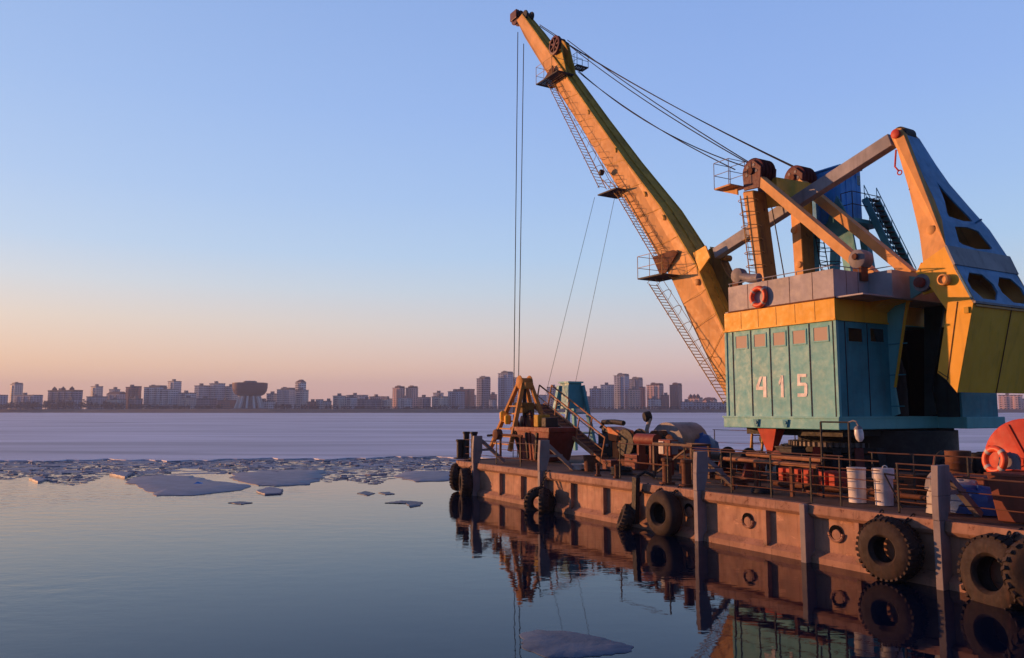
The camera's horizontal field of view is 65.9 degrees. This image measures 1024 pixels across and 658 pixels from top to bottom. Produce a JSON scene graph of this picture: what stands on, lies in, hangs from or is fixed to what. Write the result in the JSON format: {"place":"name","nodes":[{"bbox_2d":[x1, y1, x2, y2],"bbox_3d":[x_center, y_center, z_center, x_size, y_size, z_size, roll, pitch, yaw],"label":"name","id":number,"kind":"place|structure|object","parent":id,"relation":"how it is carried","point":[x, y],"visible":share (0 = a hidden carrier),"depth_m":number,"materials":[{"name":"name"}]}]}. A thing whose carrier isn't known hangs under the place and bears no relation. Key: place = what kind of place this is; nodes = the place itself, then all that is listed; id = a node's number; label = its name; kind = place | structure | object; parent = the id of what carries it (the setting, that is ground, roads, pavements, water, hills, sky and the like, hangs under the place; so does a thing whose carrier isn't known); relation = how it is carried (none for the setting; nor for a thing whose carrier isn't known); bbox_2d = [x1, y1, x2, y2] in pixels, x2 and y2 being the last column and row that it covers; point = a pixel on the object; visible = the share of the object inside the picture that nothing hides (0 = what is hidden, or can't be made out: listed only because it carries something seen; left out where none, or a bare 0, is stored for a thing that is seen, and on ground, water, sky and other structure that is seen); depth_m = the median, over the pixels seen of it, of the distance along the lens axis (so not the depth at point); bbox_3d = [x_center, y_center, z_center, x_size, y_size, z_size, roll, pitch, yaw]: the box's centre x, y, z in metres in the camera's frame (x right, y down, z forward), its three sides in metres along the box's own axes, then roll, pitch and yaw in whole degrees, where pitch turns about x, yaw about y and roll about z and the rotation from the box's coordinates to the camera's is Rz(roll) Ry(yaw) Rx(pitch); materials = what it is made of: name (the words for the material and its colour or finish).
{"place":"outdoors","nodes":[
{"label":"outdoors","id":0,"kind":"place"},
{"bbox_2d":[0,457,1023,657],"bbox_3d":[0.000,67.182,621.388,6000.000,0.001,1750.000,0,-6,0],"label":"water","id":1,"kind":"structure","parent":0,"point":[105,565],"depth_m":14.86,"materials":[{"name":"blue liquid"}]},
{"bbox_2d":[125,475,250,495],"bbox_3d":[-14.882,7.002,35.764,4.325,0.083,11.158,4,-7,-36],"label":"ice floe","id":2,"kind":"object","parent":1,"relation":"on","point":[168,485],"visible":0.94,"depth_m":34.45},
{"bbox_2d":[0,457,455,485],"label":"broken ice","id":3,"kind":"structure","parent":1,"relation":"on","point":[79,476],"depth_m":45.63,"materials":[{"name":"ice"}]},
{"bbox_2d":[0,457,481,474],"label":"thin ice","id":4,"kind":"structure","parent":1,"relation":"on","point":[140,463],"depth_m":47.26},
{"bbox_2d":[256,487,282,494],"bbox_3d":[-9.912,6.640,32.350,1.058,0.105,2.962,2,-6,-14],"label":"ice floe","id":5,"kind":"object","parent":1,"relation":"on","point":[270,491],"visible":0.93,"depth_m":31.74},
{"bbox_2d":[229,470,326,485],"bbox_3d":[-11.548,7.328,38.962,4.883,0.088,9.423,2,-6,-14],"label":"ice floe","id":6,"kind":"object","parent":1,"relation":"on","point":[278,478],"visible":0.91,"depth_m":38.49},
{"bbox_2d":[394,471,449,481],"bbox_3d":[-4.135,7.419,39.825,3.579,0.083,6.611,0,-6,0],"label":"ice floe","id":7,"kind":"object","parent":1,"relation":"on","point":[420,476],"visible":0.73,"depth_m":39.16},
{"bbox_2d":[0,413,1023,461],"bbox_3d":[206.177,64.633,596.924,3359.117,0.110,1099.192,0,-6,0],"label":"ice sheet","id":8,"kind":"object","parent":1,"relation":"on","point":[51,437],"visible":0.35,"depth_m":105.18,"materials":[{"name":"ice"}]},
{"bbox_2d":[520,629,633,657],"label":"ice floe","id":9,"kind":"object","parent":1,"relation":"on","point":[556,644],"visible":0.92,"depth_m":11.10,"materials":[{"name":"ice"}]},
{"bbox_2d":[456,436,1023,592],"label":"barge","id":10,"kind":"object","parent":1,"relation":"on","point":[802,527],"visible":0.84,"depth_m":18.89,"materials":[{"name":"paint"}]},
{"bbox_2d":[449,460,470,490],"bbox_3d":[-2.053,5.997,32.328,0.712,1.275,1.174,-2,-6,18],"label":"tyre fender","id":11,"kind":"object","parent":10,"relation":"hanging from","point":[455,468],"visible":0.53,"depth_m":31.91,"materials":[{"name":"rubber"}]},
{"bbox_2d":[459,465,472,495],"bbox_3d":[-1.709,5.927,31.022,0.650,1.409,1.183,1,-6,-11],"label":"tyre fender","id":12,"kind":"object","parent":10,"relation":"hanging from","point":[465,481],"visible":0.98,"depth_m":30.56,"materials":[{"name":"rubber"}]},
{"bbox_2d":[463,432,470,458],"bbox_3d":[-1.947,4.957,33.703,0.442,1.150,0.435,3,-7,-30],"label":"bollard","id":13,"kind":"object","parent":10,"relation":"on","point":[465,443],"visible":0.92,"depth_m":33.60,"materials":[{"name":"black metal"}]},
{"bbox_2d":[465,439,537,466],"bbox_3d":[-0.391,4.695,29.858,0.032,0.864,6.000,3,-7,-30],"label":"railing","id":14,"kind":"object","parent":10,"relation":"on","point":[496,456],"visible":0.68,"depth_m":29.28,"materials":[{"name":"black metal"}]},
{"bbox_2d":[487,429,522,461],"bbox_3d":[-0.397,4.750,32.345,0.361,1.264,2.516,4,-7,-33],"label":"winch stand","id":15,"kind":"object","parent":10,"relation":"on","point":[497,434],"visible":0.95,"depth_m":32.46,"materials":[{"name":"metal"}]},
{"bbox_2d":[489,375,579,460],"bbox_3d":[1.001,3.690,33.344,2.263,3.518,4.673,3,-7,-30],"label":"grab bucket","id":16,"kind":"object","parent":10,"relation":"on","point":[530,427],"visible":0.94,"depth_m":32.75,"materials":[{"name":"orange metal"}]},
{"bbox_2d":[524,470,555,510],"bbox_3d":[0.941,5.506,26.254,1.100,1.646,0.510,-1,-6,11],"label":"tyre fender","id":17,"kind":"object","parent":10,"relation":"hanging from","point":[532,494],"visible":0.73,"depth_m":26.06,"materials":[{"name":"rubber"}]},
{"bbox_2d":[538,488,548,512],"bbox_3d":[1.050,5.766,25.893,0.341,1.060,1.059,0,-6,4],"label":"tyre fender","id":18,"kind":"object","parent":10,"relation":"hanging from","point":[543,503],"visible":0.83,"depth_m":25.48,"materials":[{"name":"rubber"}]},
{"bbox_2d":[534,385,612,463],"bbox_3d":[2.448,3.793,32.220,0.690,3.150,5.292,3,-7,-30],"label":"gangway","id":19,"kind":"object","parent":10,"relation":"on","point":[584,442],"visible":0.8,"depth_m":31.70,"materials":[{"name":"metal"}]},
{"bbox_2d":[553,381,595,450],"bbox_3d":[2.968,4.407,39.750,1.906,3.509,1.949,3,-7,-30],"label":"funnel","id":20,"kind":"object","parent":10,"relation":"on","point":[574,391],"visible":0.43,"depth_m":39.56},
{"bbox_2d":[583,455,595,470],"bbox_3d":[2.630,4.546,26.768,0.480,0.530,0.480,3,-7,-30],"label":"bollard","id":21,"kind":"object","parent":10,"relation":"on","point":[589,462],"visible":1,"depth_m":26.61,"materials":[{"name":"metal"}]},
{"bbox_2d":[595,419,648,465],"bbox_3d":[4.240,4.330,30.396,1.200,1.700,2.470,3,-7,-30],"label":"diesel winch","id":22,"kind":"object","parent":10,"relation":"on","point":[614,436],"visible":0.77,"depth_m":30.10,"materials":[{"name":"metal"}]},
{"bbox_2d":[617,483,648,529],"bbox_3d":[3.275,5.042,22.259,0.738,1.431,1.017,3,-7,-30],"label":"tyre fender","id":23,"kind":"object","parent":10,"relation":"hanging from","point":[626,517],"visible":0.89,"depth_m":22.00,"materials":[{"name":"rubber"}]},
{"bbox_2d":[624,454,648,469],"bbox_3d":[4.375,4.670,27.828,0.550,0.500,0.740,3,-7,-30],"label":"deck box","id":24,"kind":"object","parent":10,"relation":"on","point":[631,457],"visible":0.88,"depth_m":27.64,"materials":[{"name":"black metal"}]},
{"bbox_2d":[617,443,668,483],"bbox_3d":[3.798,3.893,23.029,0.036,1.064,2.300,3,-7,-30],"label":"railing","id":25,"kind":"object","parent":10,"relation":"on","point":[620,460],"visible":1,"depth_m":23.05,"materials":[{"name":"black metal"}]},
{"bbox_2d":[632,470,655,523],"bbox_3d":[3.659,4.693,22.033,0.715,1.487,0.295,-2,-6,22],"label":"hanging timber","id":26,"kind":"object","parent":10,"relation":"hanging from","point":[636,494],"visible":1,"depth_m":22.05,"materials":[{"name":"black wood"}]},
{"bbox_2d":[633,433,660,470],"bbox_3d":[4.670,4.241,27.274,0.400,1.240,1.050,3,-7,-30],"label":"red tank","id":27,"kind":"object","parent":10,"relation":"on","point":[641,438],"visible":0.74,"depth_m":27.27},
{"bbox_2d":[645,483,682,535],"bbox_3d":[4.103,4.845,21.098,0.563,1.348,1.199,3,-7,-30],"label":"tyre fender","id":28,"kind":"object","parent":10,"relation":"hanging from","point":[669,502],"visible":1,"depth_m":20.82,"materials":[{"name":"rubber"}]},
{"bbox_2d":[659,458,674,483],"bbox_3d":[4.371,3.998,22.276,0.442,0.720,0.435,3,-7,-30],"label":"bollard","id":29,"kind":"object","parent":10,"relation":"on","point":[664,472],"visible":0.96,"depth_m":22.17,"materials":[{"name":"metal"}]},
{"bbox_2d":[658,439,677,474],"bbox_3d":[4.988,4.087,25.175,0.375,1.116,0.580,3,-7,-30],"label":"control cabinet","id":30,"kind":"object","parent":10,"relation":"on","point":[672,451],"visible":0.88,"depth_m":25.06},
{"bbox_2d":[642,411,706,463],"bbox_3d":[6.260,4.128,30.011,1.720,2.023,2.248,3,-7,-30],"label":"grey winch","id":31,"kind":"object","parent":10,"relation":"on","point":[686,432],"visible":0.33,"depth_m":29.58,"materials":[{"name":"metal"}]},
{"bbox_2d":[652,442,711,479],"bbox_3d":[5.231,4.052,24.436,0.780,1.035,1.800,3,-7,-30],"label":"tube frame","id":32,"kind":"object","parent":10,"relation":"on","point":[679,454],"visible":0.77,"depth_m":24.05,"materials":[{"name":"metal"}]},
{"bbox_2d":[679,459,692,486],"bbox_3d":[4.771,3.928,21.594,0.442,0.720,0.435,3,-7,-30],"label":"bollard","id":33,"kind":"object","parent":10,"relation":"on","point":[686,473],"visible":0.91,"depth_m":21.48,"materials":[{"name":"metal"}]},
{"bbox_2d":[694,432,719,452],"bbox_3d":[7.090,4.435,29.208,1.352,1.250,1.488,3,-7,-30],"label":"tarpaulin","id":34,"kind":"object","parent":10,"relation":"on","point":[705,439],"visible":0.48,"depth_m":28.81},
{"bbox_2d":[712,446,766,481],"bbox_3d":[6.808,3.987,23.424,0.880,0.957,1.562,3,-7,-30],"label":"mooring winch","id":35,"kind":"object","parent":10,"relation":"on","point":[745,466],"visible":0.44,"depth_m":23.17,"materials":[{"name":"metal"}]},
{"bbox_2d":[682,446,843,491],"bbox_3d":[6.533,3.768,21.329,0.032,0.964,5.600,3,-7,-30],"label":"railing","id":36,"kind":"object","parent":10,"relation":"on","point":[802,454],"visible":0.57,"depth_m":21.02,"materials":[{"name":"black metal"}]},
{"bbox_2d":[510,9,1023,480],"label":"harbour crane","id":37,"kind":"object","parent":10,"relation":"on","point":[905,356],"visible":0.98,"depth_m":23.77,"materials":[{"name":"yellow metal"}]},
{"bbox_2d":[735,334,747,349],"bbox_3d":[7.257,0.416,25.001,0.019,0.460,0.529,3,-7,-30],"label":"window","id":38,"kind":"structure","parent":37,"relation":"in","point":[741,341],"depth_m":24.99,"materials":[{"name":"beige"}]},
{"bbox_2d":[749,286,767,307],"bbox_3d":[7.590,-0.991,24.324,0.159,0.690,0.690,3,-7,-30],"label":"lifebuoy","id":39,"kind":"object","parent":37,"relation":"hanging from","point":[763,290],"visible":1,"depth_m":24.25,"materials":[{"name":"plastic"}]},
{"bbox_2d":[753,332,766,347],"bbox_3d":[7.632,0.349,24.337,0.019,0.460,0.510,3,-7,-30],"label":"window","id":40,"kind":"structure","parent":37,"relation":"in","point":[759,339],"depth_m":24.35,"materials":[{"name":"beige"}]},
{"bbox_2d":[772,330,785,346],"bbox_3d":[8.015,0.295,23.709,0.019,0.460,0.508,3,-7,-30],"label":"window","id":41,"kind":"structure","parent":37,"relation":"in","point":[778,337],"depth_m":23.70,"materials":[{"name":"beige"}]},
{"bbox_2d":[791,328,806,345],"bbox_3d":[8.385,0.235,23.078,0.019,0.460,0.514,3,-7,-30],"label":"window","id":42,"kind":"structure","parent":37,"relation":"in","point":[799,337],"depth_m":23.06,"materials":[{"name":"beige"}]},
{"bbox_2d":[812,325,828,342],"bbox_3d":[8.762,0.141,22.425,0.019,0.460,0.540,3,-7,-30],"label":"window","id":43,"kind":"structure","parent":37,"relation":"in","point":[819,333],"depth_m":22.43,"materials":[{"name":"beige"}]},
{"bbox_2d":[847,326,862,343],"bbox_3d":[9.732,0.170,22.405,0.673,0.460,0.019,3,-7,-30],"label":"window","id":44,"kind":"structure","parent":37,"relation":"in","point":[854,334],"depth_m":22.40,"materials":[{"name":"black"}]},
{"bbox_2d":[869,327,884,343],"bbox_3d":[10.574,0.181,22.889,0.680,0.460,0.019,3,-7,-30],"label":"window","id":45,"kind":"structure","parent":37,"relation":"in","point":[876,335],"depth_m":22.89,"materials":[{"name":"black"}]},
{"bbox_2d":[732,461,818,496],"bbox_3d":[6.602,3.748,19.917,1.000,0.715,1.980,3,-7,-30],"label":"pole rack","id":46,"kind":"object","parent":10,"relation":"on","point":[792,479],"visible":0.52,"depth_m":19.28,"materials":[{"name":"metal"}]},
{"bbox_2d":[723,457,817,468],"bbox_3d":[6.372,3.327,19.709,0.090,0.140,2.902,4,-7,-31],"label":"deck pole","id":47,"kind":"object","parent":46,"relation":"on","point":[744,459],"visible":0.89,"depth_m":19.63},
{"bbox_2d":[692,449,880,505],"bbox_3d":[6.175,3.462,18.589,0.037,1.014,5.500,3,-7,-30],"label":"railing","id":48,"kind":"object","parent":10,"relation":"on","point":[810,475],"visible":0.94,"depth_m":17.95,"materials":[{"name":"black metal"}]},
{"bbox_2d":[774,445,806,479],"bbox_3d":[8.197,3.945,23.220,0.650,1.000,0.640,3,-7,-30],"label":"deck box","id":49,"kind":"object","parent":10,"relation":"on","point":[792,449],"visible":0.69,"depth_m":23.04,"materials":[{"name":"black metal"}]},
{"bbox_2d":[829,471,847,491],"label":"red block","id":50,"kind":"structure","parent":10,"relation":"on","point":[843,474],"depth_m":19.94,"materials":[{"name":"paint"}]},
{"bbox_2d":[820,420,863,497],"bbox_3d":[7.597,3.010,18.182,0.200,1.829,1.148,3,-7,-30],"label":"deck lamp","id":51,"kind":"object","parent":10,"relation":"on","point":[858,433],"visible":0.98,"depth_m":18.05,"materials":[{"name":"black metal"}]},
{"bbox_2d":[846,467,866,502],"bbox_3d":[7.743,3.496,17.733,0.409,0.770,0.410,3,-7,-30],"label":"white drum","id":52,"kind":"object","parent":10,"relation":"on","point":[854,483],"visible":0.87,"depth_m":17.58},
{"bbox_2d":[806,490,926,506],"bbox_3d":[8.217,3.853,17.826,0.470,0.061,4.135,3,-7,-30],"label":"pipe","id":53,"kind":"object","parent":10,"relation":"on","point":[895,501],"visible":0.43,"depth_m":18.12,"materials":[{"name":"metal"}]},
{"bbox_2d":[872,465,893,505],"bbox_3d":[8.092,3.397,17.203,0.448,0.860,0.448,3,-7,-30],"label":"white drum","id":54,"kind":"object","parent":10,"relation":"on","point":[884,496],"visible":0.91,"depth_m":17.04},
{"bbox_2d":[855,509,924,582],"bbox_3d":[7.410,4.259,15.432,0.606,1.349,1.277,3,-7,-30],"label":"tyre fender","id":55,"kind":"object","parent":10,"relation":"hanging from","point":[906,563],"visible":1,"depth_m":15.19,"materials":[{"name":"rubber"}]},
{"bbox_2d":[893,472,928,494],"bbox_3d":[9.467,3.723,18.866,0.650,0.550,0.840,3,-7,-30],"label":"deck box","id":56,"kind":"object","parent":10,"relation":"on","point":[920,482],"visible":0.37,"depth_m":18.56,"materials":[{"name":"metal"}]},
{"bbox_2d":[895,463,931,512],"bbox_3d":[7.975,3.156,15.524,0.033,0.994,0.896,3,-7,-30],"label":"railing","id":57,"kind":"object","parent":10,"relation":"on","point":[898,488],"visible":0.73,"depth_m":15.82,"materials":[{"name":"black metal"}]},
{"bbox_2d":[868,452,983,501],"bbox_3d":[9.827,3.246,16.740,0.058,1.064,4.904,4,-7,-32],"label":"railing","id":58,"kind":"object","parent":10,"relation":"on","point":[914,470],"visible":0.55,"depth_m":17.85,"materials":[{"name":"black metal"}]},
{"bbox_2d":[944,450,971,473],"bbox_3d":[10.490,3.414,18.543,0.570,1.100,0.564,3,-7,-30],"label":"rusty barrel","id":59,"kind":"object","parent":10,"relation":"on","point":[957,464],"visible":0.44,"depth_m":18.36,"materials":[{"name":"metal"}]},
{"bbox_2d":[932,450,986,473],"bbox_3d":[11.157,3.527,19.376,0.960,1.044,1.704,3,-7,-30],"label":"mooring winch","id":60,"kind":"object","parent":10,"relation":"on","point":[938,460],"visible":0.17,"depth_m":19.74,"materials":[{"name":"metal"}]},
{"bbox_2d":[952,473,989,486],"bbox_3d":[10.285,3.576,17.674,0.650,0.600,0.940,3,-7,-30],"label":"deck box","id":61,"kind":"object","parent":10,"relation":"on","point":[981,482],"visible":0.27,"depth_m":17.36,"materials":[{"name":"black metal"}]},
{"bbox_2d":[950,484,996,515],"bbox_3d":[9.420,3.412,15.848,0.918,0.553,1.250,3,-7,-30],"label":"tarpaulin","id":62,"kind":"object","parent":10,"relation":"on","point":[983,501],"visible":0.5,"depth_m":15.70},
{"bbox_2d":[971,452,985,473],"bbox_3d":[11.313,3.512,19.109,0.600,1.020,0.600,3,-7,-30],"label":"dark barrel","id":63,"kind":"object","parent":10,"relation":"on","point":[978,465],"visible":0.08,"depth_m":18.91,"materials":[{"name":"black metal"}]},
{"bbox_2d":[957,528,1023,609],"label":"tyre fender","id":64,"kind":"object","parent":10,"relation":"hanging from","point":[979,555],"visible":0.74,"depth_m":13.74,"materials":[{"name":"rubber"}]},
{"bbox_2d":[957,476,1023,512],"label":"railing","id":65,"kind":"object","parent":10,"relation":"on","point":[991,494],"visible":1,"depth_m":14.26,"materials":[{"name":"black metal"}]},
{"bbox_2d":[984,470,1023,523],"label":"red bin","id":66,"kind":"object","parent":10,"relation":"on","point":[1007,489],"visible":1,"depth_m":14.55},
{"bbox_2d":[982,445,1007,471],"bbox_3d":[9.354,2.537,15.307,0.171,0.557,0.560,2,-6,-16],"label":"lifebuoy","id":67,"kind":"object","parent":66,"relation":"hanging from","point":[989,451],"visible":0.94,"depth_m":15.26,"materials":[{"name":"plastic"}]},
{"bbox_2d":[998,452,1021,469],"bbox_3d":[9.630,2.535,15.254,0.315,0.332,0.448,3,-7,-30],"label":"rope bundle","id":68,"kind":"object","parent":66,"relation":"on","point":[1014,461],"visible":0.73,"depth_m":15.11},
{"bbox_2d":[985,419,1023,470],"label":"cable reel","id":69,"kind":"object","parent":10,"relation":"on","point":[1007,437],"visible":0.44,"depth_m":15.59,"materials":[{"name":"red paint"}]},
{"bbox_2d":[997,531,1023,605],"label":"tyre fender","id":70,"kind":"object","parent":10,"relation":"hanging from","point":[1012,567],"visible":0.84,"depth_m":12.74,"materials":[{"name":"rubber"}]},
{"bbox_2d":[0,409,1023,412],"bbox_3d":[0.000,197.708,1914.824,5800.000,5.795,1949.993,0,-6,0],"label":"ground","id":71,"kind":"structure","parent":0,"point":[359,411],"depth_m":1007.47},
{"bbox_2d":[9,382,22,408],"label":"residential tower","id":72,"kind":"structure","parent":71,"relation":"on","point":[16,388],"depth_m":1255.05,"materials":[{"name":"concrete"}]},
{"bbox_2d":[13,393,42,408],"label":"apartment building","id":73,"kind":"structure","parent":71,"relation":"on","point":[24,397],"depth_m":1112.87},
{"bbox_2d":[47,386,82,408],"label":"apartment building","id":74,"kind":"structure","parent":71,"relation":"on","point":[61,394],"depth_m":1120.45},
{"bbox_2d":[86,394,107,408],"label":"apartment building","id":75,"kind":"structure","parent":71,"relation":"on","point":[94,398],"depth_m":1114.14,"materials":[{"name":"concrete"}]},
{"bbox_2d":[0,399,223,409],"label":"bare wood","id":76,"kind":"object","parent":71,"relation":"on","point":[69,405],"visible":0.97,"depth_m":1067.86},
{"bbox_2d":[143,385,166,408],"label":"apartment building","id":77,"kind":"structure","parent":71,"relation":"on","point":[152,394],"depth_m":1120.38,"materials":[{"name":"concrete"}]},
{"bbox_2d":[160,387,177,408],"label":"apartment building","id":78,"kind":"structure","parent":71,"relation":"on","point":[169,396],"depth_m":1111.93,"materials":[{"name":"concrete"}]},
{"bbox_2d":[194,383,209,402],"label":"apartment building","id":79,"kind":"structure","parent":71,"relation":"on","point":[201,390],"depth_m":1175.97,"materials":[{"name":"concrete"}]},
{"bbox_2d":[196,396,216,408],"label":"apartment building","id":80,"kind":"structure","parent":71,"relation":"on","point":[205,401],"depth_m":1105.32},
{"bbox_2d":[209,381,225,402],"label":"apartment building","id":81,"kind":"structure","parent":71,"relation":"on","point":[217,390],"depth_m":1180.77,"materials":[{"name":"concrete"}]},
{"bbox_2d":[217,398,236,408],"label":"apartment building","id":82,"kind":"structure","parent":71,"relation":"on","point":[226,403],"depth_m":1101.69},
{"bbox_2d":[232,381,267,408],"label":"bowl building","id":83,"kind":"structure","parent":71,"relation":"on","point":[249,394],"depth_m":1082.01,"materials":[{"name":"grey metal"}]},
{"bbox_2d":[277,387,294,408],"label":"apartment building","id":84,"kind":"structure","parent":71,"relation":"on","point":[286,395],"depth_m":1154.75,"materials":[{"name":"concrete"}]},
{"bbox_2d":[294,388,308,408],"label":"apartment building","id":85,"kind":"structure","parent":71,"relation":"on","point":[301,395],"depth_m":1115.13,"materials":[{"name":"concrete"}]},
{"bbox_2d":[273,403,371,408],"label":"bare shrubs","id":86,"kind":"object","parent":71,"relation":"on","point":[283,406],"visible":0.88,"depth_m":1073.17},
{"bbox_2d":[333,393,345,408],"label":"apartment building","id":87,"kind":"structure","parent":71,"relation":"on","point":[339,400],"depth_m":1109.05,"materials":[{"name":"concrete"}]},
{"bbox_2d":[357,397,380,408],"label":"apartment building","id":88,"kind":"structure","parent":71,"relation":"on","point":[366,402],"depth_m":1109.78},
{"bbox_2d":[392,385,404,408],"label":"apartment building","id":89,"kind":"structure","parent":71,"relation":"on","point":[398,391],"depth_m":1145.13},
{"bbox_2d":[398,396,411,408],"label":"apartment building","id":90,"kind":"structure","parent":71,"relation":"on","point":[403,401],"depth_m":1102.57,"materials":[{"name":"concrete"}]},
{"bbox_2d":[406,385,417,407],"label":"apartment building","id":91,"kind":"structure","parent":71,"relation":"on","point":[412,391],"depth_m":1147.24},
{"bbox_2d":[417,395,430,408],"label":"apartment building","id":92,"kind":"structure","parent":71,"relation":"on","point":[424,400],"depth_m":1112.60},
{"bbox_2d":[432,394,448,408],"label":"apartment building","id":93,"kind":"structure","parent":71,"relation":"on","point":[438,400],"depth_m":1110.33,"materials":[{"name":"concrete"}]},
{"bbox_2d":[448,389,464,408],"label":"apartment building","id":94,"kind":"structure","parent":71,"relation":"on","point":[456,398],"depth_m":1115.13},
{"bbox_2d":[457,387,474,408],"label":"apartment building","id":95,"kind":"structure","parent":71,"relation":"on","point":[470,397],"depth_m":1142.17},
{"bbox_2d":[476,376,490,408],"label":"residential tower","id":96,"kind":"structure","parent":71,"relation":"on","point":[483,389],"depth_m":1125.44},
{"bbox_2d":[498,371,513,408],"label":"residential tower","id":97,"kind":"structure","parent":71,"relation":"on","point":[505,384],"depth_m":1121.12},
{"bbox_2d":[369,405,726,409],"bbox_3d":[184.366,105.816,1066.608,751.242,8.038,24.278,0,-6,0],"label":"shore scrub","id":98,"kind":"object","parent":71,"relation":"on","point":[501,407],"visible":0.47,"depth_m":1064.80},
{"bbox_2d":[589,386,600,408],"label":"apartment building","id":99,"kind":"structure","parent":71,"relation":"on","point":[595,396],"depth_m":1119.93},
{"bbox_2d":[601,382,613,408],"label":"apartment building","id":100,"kind":"structure","parent":71,"relation":"on","point":[607,395],"depth_m":1117.30,"materials":[{"name":"concrete"}]},
{"bbox_2d":[613,373,628,408],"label":"residential tower","id":101,"kind":"structure","parent":71,"relation":"on","point":[621,384],"depth_m":1125.70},
{"bbox_2d":[628,387,640,408],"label":"apartment building","id":102,"kind":"structure","parent":71,"relation":"on","point":[634,398],"depth_m":1109.91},
{"bbox_2d":[646,382,663,408],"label":"residential tower","id":103,"kind":"structure","parent":71,"relation":"on","point":[655,389],"depth_m":1125.83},
{"bbox_2d":[669,382,681,408],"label":"residential tower","id":104,"kind":"structure","parent":71,"relation":"on","point":[675,393],"depth_m":1125.03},
{"bbox_2d":[693,400,725,408],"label":"apartment building","id":105,"kind":"structure","parent":71,"relation":"on","point":[717,405],"depth_m":1111.22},
{"bbox_2d":[998,393,1022,408],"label":"apartment building","id":106,"kind":"structure","parent":71,"relation":"on","point":[1007,401],"depth_m":1115.22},
{"bbox_2d":[0,0,1023,408],"label":"sky","id":107,"kind":"structure","parent":0,"point":[323,194],"materials":[{"name":"blue"}]},
{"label":"deck pole","id":108,"kind":"object","parent":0,"visible":0},
{"bbox_2d":[746,452,820,462],"bbox_3d":[6.817,3.228,19.910,0.110,0.160,2.303,4,-7,-31],"label":"deck pole","id":109,"kind":"object","parent":108,"relation":"on","point":[818,460],"visible":0.61,"depth_m":19.75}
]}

